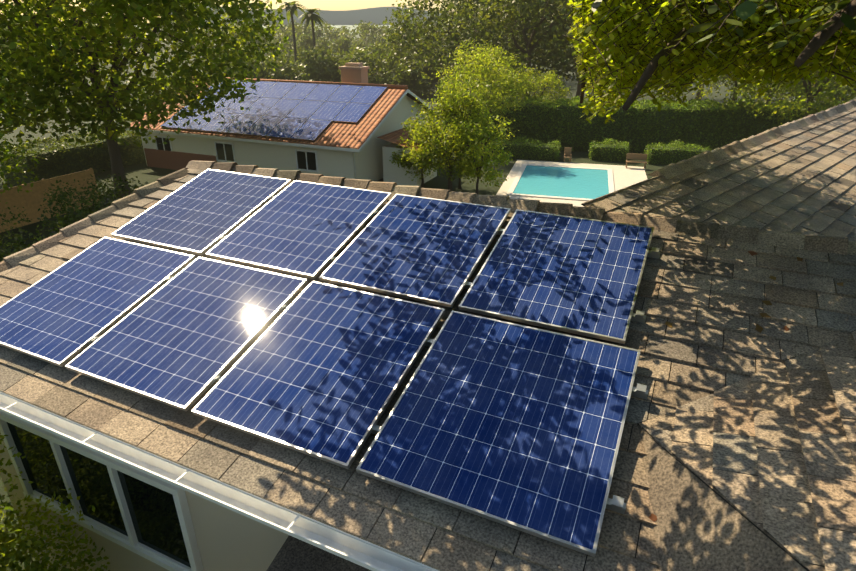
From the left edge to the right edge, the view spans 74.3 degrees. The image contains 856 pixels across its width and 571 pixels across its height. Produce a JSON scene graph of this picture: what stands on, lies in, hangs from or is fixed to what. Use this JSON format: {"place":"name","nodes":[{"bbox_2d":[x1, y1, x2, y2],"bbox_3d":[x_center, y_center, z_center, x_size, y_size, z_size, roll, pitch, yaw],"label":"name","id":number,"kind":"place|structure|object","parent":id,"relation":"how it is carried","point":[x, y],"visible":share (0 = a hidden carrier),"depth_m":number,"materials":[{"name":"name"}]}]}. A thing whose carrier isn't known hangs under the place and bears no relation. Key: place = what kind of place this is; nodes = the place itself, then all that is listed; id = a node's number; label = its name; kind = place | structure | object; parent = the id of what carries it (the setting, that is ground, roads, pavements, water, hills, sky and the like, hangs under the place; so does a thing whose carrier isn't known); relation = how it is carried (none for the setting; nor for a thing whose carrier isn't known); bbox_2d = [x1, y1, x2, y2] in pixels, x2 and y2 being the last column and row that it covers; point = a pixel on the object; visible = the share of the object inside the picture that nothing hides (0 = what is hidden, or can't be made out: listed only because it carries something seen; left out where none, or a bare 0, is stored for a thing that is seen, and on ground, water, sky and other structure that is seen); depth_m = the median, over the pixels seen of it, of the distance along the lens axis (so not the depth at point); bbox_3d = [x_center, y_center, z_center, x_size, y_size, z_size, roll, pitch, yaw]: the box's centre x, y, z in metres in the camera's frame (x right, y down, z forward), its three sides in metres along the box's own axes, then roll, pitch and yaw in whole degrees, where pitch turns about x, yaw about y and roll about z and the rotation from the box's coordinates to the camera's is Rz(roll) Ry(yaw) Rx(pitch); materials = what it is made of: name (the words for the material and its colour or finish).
{"place":"outdoors","nodes":[
{"label":"outdoors","id":0,"kind":"place"},
{"bbox_2d":[0,432,288,570],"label":"house walls","id":1,"kind":"structure","parent":0,"point":[228,539],"depth_m":4.94,"materials":[{"name":"paint"}]},
{"bbox_2d":[0,411,203,570],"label":"front window","id":2,"kind":"structure","parent":1,"relation":"attached to","point":[144,515],"depth_m":5.42,"materials":[{"name":"black glass"}]},
{"bbox_2d":[0,392,438,570],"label":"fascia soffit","id":3,"kind":"structure","parent":1,"relation":"attached to","point":[233,487],"depth_m":3.60,"materials":[{"name":"white paint"}]},
{"bbox_2d":[0,393,433,570],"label":"gutter","id":4,"kind":"object","parent":3,"relation":"attached to","point":[345,546],"visible":1,"depth_m":3.64,"materials":[{"name":"paint"}]},
{"bbox_2d":[0,265,660,570],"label":"roof","id":5,"kind":"structure","parent":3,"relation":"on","point":[436,535],"depth_m":3.51,"materials":[{"name":"tile"}]},
{"bbox_2d":[19,168,855,425],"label":"roof","id":6,"kind":"structure","parent":5,"relation":"on","point":[705,296],"depth_m":4.41,"materials":[{"name":"tile"}]},
{"bbox_2d":[0,168,188,271],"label":"rake caps","id":7,"kind":"object","parent":6,"relation":"attached to","point":[16,258],"visible":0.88,"depth_m":6.61,"materials":[{"name":"tile"}]},
{"bbox_2d":[0,169,660,556],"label":"solar array","id":8,"kind":"object","parent":6,"relation":"on","point":[514,425],"visible":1,"depth_m":4.52,"materials":[{"name":"blue glass"}]},
{"bbox_2d":[185,160,855,254],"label":"ridge caps","id":9,"kind":"object","parent":6,"relation":"on","point":[803,241],"visible":0.92,"depth_m":5.60,"materials":[{"name":"tile"}]},
{"bbox_2d":[649,251,842,521],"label":"fallen leaves","id":10,"kind":"object","parent":6,"relation":"on","point":[652,516],"visible":0.9,"depth_m":4.29,"materials":[{"name":"brown plant"}]},
{"bbox_2d":[638,425,809,570],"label":"roof shingles","id":11,"kind":"object","parent":5,"relation":"on","point":[701,526],"visible":0.88,"depth_m":2.92,"materials":[{"name":"tile"}]},
{"bbox_2d":[266,535,370,570],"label":"roof","id":12,"kind":"structure","parent":1,"relation":"attached to","point":[294,554],"depth_m":3.95,"materials":[{"name":"asphalt shingle"}]},
{"bbox_2d":[581,107,855,240],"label":"roof","id":13,"kind":"structure","parent":1,"relation":"on","point":[802,180],"depth_m":7.18,"materials":[{"name":"tile"}]},
{"bbox_2d":[648,99,855,178],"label":"caps","id":14,"kind":"object","parent":13,"relation":"on","point":[702,159],"visible":1,"depth_m":8.61,"materials":[{"name":"tile"}]},
{"bbox_2d":[638,331,855,570],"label":"roof wing","id":15,"kind":"structure","parent":1,"relation":"on","point":[771,451],"depth_m":3.18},
{"bbox_2d":[0,0,568,24],"label":"sky","id":16,"kind":"structure","parent":0,"point":[330,5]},
{"bbox_2d":[140,95,433,181],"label":"walls","id":17,"kind":"structure","parent":0,"point":[368,165],"depth_m":33.81,"materials":[{"name":"white paint"}]},
{"bbox_2d":[154,135,172,150],"bbox_3d":[-17.129,-9.072,36.650,1.400,1.240,0.110,10,27,21],"label":"window","id":18,"kind":"structure","parent":17,"relation":"attached to","point":[164,147],"depth_m":36.59,"materials":[{"name":"white paint"}]},
{"bbox_2d":[214,141,235,161],"bbox_3d":[-12.501,-8.222,34.816,1.500,1.240,0.110,10,27,21],"label":"window","id":19,"kind":"structure","parent":17,"relation":"attached to","point":[224,151],"depth_m":34.81,"materials":[{"name":"white paint"}]},
{"bbox_2d":[128,81,441,148],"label":"neighbour roof","id":20,"kind":"structure","parent":17,"relation":"on","point":[347,134],"depth_m":32.58,"materials":[{"name":"orange tile"}]},
{"bbox_2d":[160,80,386,140],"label":"solar panels","id":21,"kind":"object","parent":20,"relation":"on","point":[304,111],"visible":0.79,"depth_m":34.79,"materials":[{"name":"blue glass"}]},
{"bbox_2d":[126,89,441,151],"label":"roof fascia","id":22,"kind":"structure","parent":20,"relation":"attached to","point":[307,145],"depth_m":32.92,"materials":[{"name":"white wood"}]},
{"bbox_2d":[192,76,407,88],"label":"ridge","id":23,"kind":"structure","parent":20,"relation":"on","point":[356,84],"depth_m":36.25,"materials":[{"name":"brown ceramic"}]},
{"bbox_2d":[338,63,369,82],"bbox_3d":[-4.811,-11.537,37.954,1.728,6.375,1.144,11,27,23],"label":"chimney","id":24,"kind":"object","parent":20,"relation":"on","point":[354,72],"visible":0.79,"depth_m":36.53,"materials":[{"name":"beige brick"}]},
{"bbox_2d":[295,149,318,172],"bbox_3d":[-7.003,-7.211,32.638,1.500,1.240,0.110,10,27,21],"label":"window","id":25,"kind":"structure","parent":17,"relation":"attached to","point":[306,160],"depth_m":32.63,"materials":[{"name":"black glass"}]},
{"bbox_2d":[171,5,481,24],"bbox_3d":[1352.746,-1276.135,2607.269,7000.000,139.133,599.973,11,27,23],"label":"hills","id":26,"kind":"structure","parent":0,"point":[377,15],"depth_m":3697.02,"materials":[{"name":"green"}]},
{"bbox_2d":[0,25,855,570],"bbox_3d":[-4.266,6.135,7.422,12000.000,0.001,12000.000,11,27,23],"label":"ground","id":27,"kind":"structure","parent":0,"point":[142,171],"depth_m":38.39,"materials":[{"name":"green plant"}]},
{"bbox_2d":[0,58,45,202],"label":"tree","id":28,"kind":"object","parent":27,"relation":"on","point":[5,143],"visible":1,"depth_m":19.58,"materials":[{"name":"green plant"}]},
{"bbox_2d":[0,212,73,261],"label":"shrub","id":29,"kind":"object","parent":27,"relation":"on","point":[16,244],"depth_m":16.91,"materials":[{"name":"green plant"}]},
{"bbox_2d":[0,168,98,232],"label":"fence","id":30,"kind":"object","parent":27,"relation":"on","point":[30,202],"visible":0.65,"depth_m":27.07,"materials":[{"name":"brown wood"}]},
{"bbox_2d":[0,122,145,186],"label":"hedge","id":31,"kind":"object","parent":27,"relation":"on","point":[48,141],"depth_m":34.45,"materials":[{"name":"green plant"}]},
{"bbox_2d":[0,170,147,255],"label":"shrub","id":32,"kind":"object","parent":27,"relation":"on","point":[81,212],"depth_m":21.48,"materials":[{"name":"green plant"}]},
{"bbox_2d":[0,0,291,198],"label":"tree","id":33,"kind":"object","parent":27,"relation":"on","point":[41,64],"depth_m":25.67,"materials":[{"name":"green plant"}]},
{"bbox_2d":[145,20,183,45],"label":"tree leaves","id":34,"kind":"object","parent":27,"relation":"on","point":[157,38],"visible":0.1,"depth_m":226.15,"materials":[{"name":"green plant"}]},
{"bbox_2d":[144,148,215,169],"bbox_3d":[-16.040,-8.044,36.572,6.000,1.200,0.080,10,27,21],"label":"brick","id":35,"kind":"object","parent":27,"relation":"on","point":[173,160],"visible":0.71,"depth_m":36.80,"materials":[{"name":"red brick"}]},
{"bbox_2d":[182,28,247,48],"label":"tree leaves","id":36,"kind":"object","parent":27,"relation":"on","point":[204,30],"visible":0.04,"depth_m":186.03,"materials":[{"name":"green plant"}]},
{"bbox_2d":[204,47,248,73],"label":"tree","id":37,"kind":"object","parent":27,"relation":"on","point":[220,58],"visible":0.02,"depth_m":96.95,"materials":[{"name":"green plant"}]},
{"bbox_2d":[221,23,299,54],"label":"tree leaves","id":38,"kind":"object","parent":27,"relation":"on","point":[289,34],"visible":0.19,"depth_m":168.50,"materials":[{"name":"green plant"}]},
{"bbox_2d":[223,51,303,79],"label":"tree leaves","id":39,"kind":"object","parent":27,"relation":"on","point":[267,60],"visible":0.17,"depth_m":72.75,"materials":[{"name":"green plant"}]},
{"bbox_2d":[245,56,313,80],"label":"tree","id":40,"kind":"object","parent":27,"relation":"on","point":[279,75],"depth_m":72.64,"materials":[{"name":"green plant"}]},
{"bbox_2d":[262,22,299,43],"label":"tree leaves","id":41,"kind":"object","parent":27,"relation":"on","point":[284,27],"visible":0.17,"depth_m":250.98,"materials":[{"name":"green plant"}]},
{"bbox_2d":[279,42,296,53],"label":"tree leaves","id":42,"kind":"object","parent":27,"relation":"on","point":[292,45],"visible":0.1,"depth_m":178.52,"materials":[{"name":"green plant"}]},
{"bbox_2d":[275,1,307,78],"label":"palm","id":43,"kind":"object","parent":27,"relation":"on","point":[292,7],"depth_m":83.99,"materials":[{"name":"green plant"}]},
{"bbox_2d":[264,49,318,74],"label":"tree leaves","id":44,"kind":"object","parent":27,"relation":"on","point":[289,56],"visible":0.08,"depth_m":97.74,"materials":[{"name":"green plant"}]},
{"bbox_2d":[282,19,317,40],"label":"tree leaves","id":45,"kind":"object","parent":27,"relation":"on","point":[298,24],"visible":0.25,"depth_m":252.15,"materials":[{"name":"green plant"}]},
{"bbox_2d":[292,33,317,52],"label":"tree leaves","id":46,"kind":"object","parent":27,"relation":"on","point":[306,42],"visible":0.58,"depth_m":152.29,"materials":[{"name":"green plant"}]},
{"bbox_2d":[285,46,326,73],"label":"tree leaves","id":47,"kind":"object","parent":27,"relation":"on","point":[303,48],"visible":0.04,"depth_m":102.33,"materials":[{"name":"green plant"}]},
{"bbox_2d":[296,9,329,49],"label":"palm","id":48,"kind":"object","parent":27,"relation":"on","point":[309,14],"depth_m":90.23,"materials":[{"name":"green plant"}]},
{"bbox_2d":[293,43,343,81],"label":"tree","id":49,"kind":"object","parent":27,"relation":"on","point":[315,71],"depth_m":83.01,"materials":[{"name":"green plant"}]},
{"bbox_2d":[316,37,331,54],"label":"tree leaves","id":50,"kind":"object","parent":27,"relation":"on","point":[323,41],"visible":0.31,"depth_m":162.53,"materials":[{"name":"green plant"}]},
{"bbox_2d":[291,22,359,43],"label":"tree leaves","id":51,"kind":"object","parent":27,"relation":"on","point":[319,32],"visible":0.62,"depth_m":209.87,"materials":[{"name":"green plant"}]},
{"bbox_2d":[312,49,346,81],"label":"tree leaves","id":52,"kind":"object","parent":27,"relation":"on","point":[336,74],"visible":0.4,"depth_m":83.37,"materials":[{"name":"green plant"}]},
{"bbox_2d":[326,34,352,57],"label":"tree leaves","id":53,"kind":"object","parent":27,"relation":"on","point":[345,44],"visible":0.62,"depth_m":149.41,"materials":[{"name":"green plant"}]},
{"bbox_2d":[328,48,365,64],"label":"tree leaves","id":54,"kind":"object","parent":27,"relation":"on","point":[342,53],"depth_m":95.42,"materials":[{"name":"green plant"}]},
{"bbox_2d":[330,21,376,43],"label":"tree leaves","id":55,"kind":"object","parent":27,"relation":"on","point":[358,27],"visible":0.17,"depth_m":238.50,"materials":[{"name":"green plant"}]},
{"bbox_2d":[351,40,368,52],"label":"tree leaves","id":56,"kind":"object","parent":27,"relation":"on","point":[358,44],"visible":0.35,"depth_m":172.62,"materials":[{"name":"green plant"}]},
{"bbox_2d":[337,47,397,84],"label":"tree","id":57,"kind":"object","parent":27,"relation":"on","point":[367,59],"depth_m":75.75,"materials":[{"name":"green plant"}]},
{"bbox_2d":[354,20,399,48],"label":"tree leaves","id":58,"kind":"object","parent":27,"relation":"on","point":[372,29],"visible":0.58,"depth_m":206.64,"materials":[{"name":"green plant"}]},
{"bbox_2d":[347,40,430,84],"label":"tree","id":59,"kind":"object","parent":27,"relation":"on","point":[378,48],"visible":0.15,"depth_m":85.57,"materials":[{"name":"green plant"}]},
{"bbox_2d":[382,143,436,185],"bbox_3d":[-1.051,-7.483,34.175,2.278,2.200,3.057,11,27,23],"label":"annex","id":60,"kind":"object","parent":27,"relation":"on","point":[394,173],"visible":0.36,"depth_m":33.08,"materials":[{"name":"paint"}]},
{"bbox_2d":[376,128,441,149],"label":"annex roof","id":61,"kind":"structure","parent":60,"relation":"on","point":[393,137],"depth_m":33.12,"materials":[{"name":"brown tile"}]},
{"bbox_2d":[373,44,447,96],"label":"tree","id":62,"kind":"object","parent":27,"relation":"on","point":[404,67],"depth_m":72.53,"materials":[{"name":"green plant"}]},
{"bbox_2d":[389,114,454,186],"bbox_3d":[-0.261,-7.745,32.341,3.893,4.230,4.262,11,27,23],"label":"tree","id":63,"kind":"object","parent":27,"relation":"on","point":[401,160],"depth_m":32.00,"materials":[{"name":"green plant"}]},
{"bbox_2d":[379,8,472,90],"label":"tree","id":64,"kind":"object","parent":27,"relation":"on","point":[393,49],"depth_m":75.85,"materials":[{"name":"green plant"}]},
{"bbox_2d":[402,88,498,190],"bbox_3d":[1.353,-7.827,30.874,5.024,5.637,5.656,11,27,23],"label":"tree","id":65,"kind":"object","parent":27,"relation":"on","point":[433,148],"depth_m":30.25,"materials":[{"name":"green plant"}]},
{"bbox_2d":[431,66,495,188],"bbox_3d":[1.767,-8.591,31.288,3.574,6.644,3.472,11,27,23],"label":"tree","id":66,"kind":"object","parent":27,"relation":"on","point":[469,102],"depth_m":30.30,"materials":[{"name":"green plant"}]},
{"bbox_2d":[381,0,566,87],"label":"tree","id":67,"kind":"object","parent":27,"relation":"on","point":[413,36],"depth_m":58.31,"materials":[{"name":"green plant"}]},
{"bbox_2d":[439,109,518,194],"bbox_3d":[2.568,-7.009,30.255,4.030,4.653,4.419,11,27,23],"label":"tree","id":68,"kind":"object","parent":27,"relation":"on","point":[489,175],"depth_m":29.69,"materials":[{"name":"green plant"}]},
{"bbox_2d":[436,36,527,98],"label":"tree","id":69,"kind":"object","parent":27,"relation":"on","point":[495,51],"depth_m":42.85,"materials":[{"name":"green plant"}]},
{"bbox_2d":[436,50,530,156],"bbox_3d":[3.856,-12.467,39.139,6.449,7.089,6.016,11,27,23],"label":"tree","id":70,"kind":"object","parent":27,"relation":"on","point":[506,81],"depth_m":37.78,"materials":[{"name":"green plant"}]},
{"bbox_2d":[445,0,553,59],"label":"tree","id":71,"kind":"object","parent":27,"relation":"on","point":[467,10],"depth_m":87.39,"materials":[{"name":"green plant"}]},
{"bbox_2d":[431,0,592,92],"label":"tree","id":72,"kind":"object","parent":27,"relation":"on","point":[512,10],"depth_m":50.47,"materials":[{"name":"green plant"}]},
{"bbox_2d":[483,136,561,160],"bbox_3d":[6.614,-9.734,40.192,5.702,1.713,1.871,7,26,15],"label":"low hedge","id":73,"kind":"object","parent":27,"relation":"on","point":[556,149],"depth_m":39.63,"materials":[{"name":"green plant"}]},
{"bbox_2d":[498,67,571,103],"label":"tree","id":74,"kind":"object","parent":27,"relation":"on","point":[538,81],"depth_m":42.80,"materials":[{"name":"green plant"}]},
{"bbox_2d":[502,1,580,96],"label":"tree","id":75,"kind":"object","parent":27,"relation":"on","point":[549,41],"depth_m":63.95,"materials":[{"name":"green plant"}]},
{"bbox_2d":[496,160,646,206],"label":"pool deck","id":76,"kind":"structure","parent":27,"relation":"on","point":[623,176],"depth_m":35.45,"materials":[{"name":"beige concrete"}]},
{"bbox_2d":[506,164,613,200],"bbox_3d":[8.175,-6.296,34.063,5.800,0.060,7.800,7,26,14],"label":"pool coping","id":77,"kind":"object","parent":76,"relation":"on","point":[523,167],"visible":0.71,"depth_m":33.23,"materials":[{"name":"white concrete"}]},
{"bbox_2d":[563,147,571,162],"bbox_3d":[9.602,-8.970,38.785,0.480,0.940,0.488,3,25,7],"label":"chair","id":78,"kind":"object","parent":76,"relation":"on","point":[567,152],"visible":1,"depth_m":38.83,"materials":[{"name":"brown wood"}]},
{"bbox_2d":[625,153,647,168],"bbox_3d":[13.679,-8.156,37.065,1.300,0.910,0.440,6,26,12],"label":"bench","id":79,"kind":"object","parent":76,"relation":"on","point":[636,156],"visible":1,"depth_m":37.07,"materials":[{"name":"brown wood"}]},
{"bbox_2d":[586,138,630,161],"bbox_3d":[12.710,-9.493,39.618,2.958,1.704,2.053,11,27,23],"label":"low hedge","id":80,"kind":"object","parent":27,"relation":"on","point":[606,141],"depth_m":39.19,"materials":[{"name":"green plant"}]},
{"bbox_2d":[536,0,690,95],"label":"tree","id":81,"kind":"object","parent":27,"relation":"on","point":[570,57],"visible":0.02,"depth_m":55.39,"materials":[{"name":"green plant"}]},
{"bbox_2d":[442,95,840,153],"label":"tall hedge","id":82,"kind":"object","parent":27,"relation":"on","point":[643,103],"depth_m":41.06,"materials":[{"name":"green plant"}]},
{"bbox_2d":[644,138,711,164],"bbox_3d":[16.919,-9.005,38.388,4.387,1.813,2.431,11,27,23],"label":"low hedge","id":83,"kind":"object","parent":27,"relation":"on","point":[679,144],"depth_m":38.06,"materials":[{"name":"green plant"}]},
{"bbox_2d":[624,22,732,99],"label":"tree","id":84,"kind":"object","parent":27,"relation":"on","point":[699,85],"depth_m":48.47,"materials":[{"name":"green plant"}]},
{"bbox_2d":[656,19,835,113],"bbox_3d":[22.694,-16.512,41.148,13.651,12.732,13.426,11,27,23],"label":"tree","id":85,"kind":"object","parent":27,"relation":"on","point":[780,90],"depth_m":39.75,"materials":[{"name":"green plant"}]},
{"bbox_2d":[711,74,832,104],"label":"tree","id":86,"kind":"object","parent":27,"relation":"on","point":[734,83],"depth_m":57.91,"materials":[{"name":"green plant"}]},
{"bbox_2d":[718,63,855,124],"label":"tree","id":87,"kind":"object","parent":27,"relation":"on","point":[830,92],"depth_m":35.87,"materials":[{"name":"green plant"}]},
{"bbox_2d":[761,59,855,107],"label":"tree","id":88,"kind":"object","parent":27,"relation":"on","point":[854,89],"depth_m":46.74,"materials":[{"name":"green plant"}]},
{"bbox_2d":[513,165,608,198],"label":"pool water","id":89,"kind":"structure","parent":0,"point":[566,182],"depth_m":33.75,"materials":[{"name":"teal liquid"}]},
{"bbox_2d":[695,77,717,99],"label":"tree","id":90,"kind":"object","parent":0,"point":[698,94],"depth_m":68.95,"materials":[{"name":"green plant"}]},
{"bbox_2d":[562,0,855,123],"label":"canopy","id":91,"kind":"object","parent":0,"point":[609,55],"depth_m":4.43,"materials":[{"name":"green plant"}]},
{"bbox_2d":[566,0,855,58],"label":"canopy leaves","id":92,"kind":"object","parent":91,"relation":"attached to","point":[745,10],"visible":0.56,"depth_m":3.27,"materials":[{"name":"green plant"}]},
{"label":"shrub","id":93,"kind":"object","parent":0,"visible":0},
{"bbox_2d":[0,433,109,570],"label":"shrub","id":94,"kind":"object","parent":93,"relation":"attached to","point":[12,557],"visible":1,"depth_m":5.16,"materials":[{"name":"green plant"}]}
]}

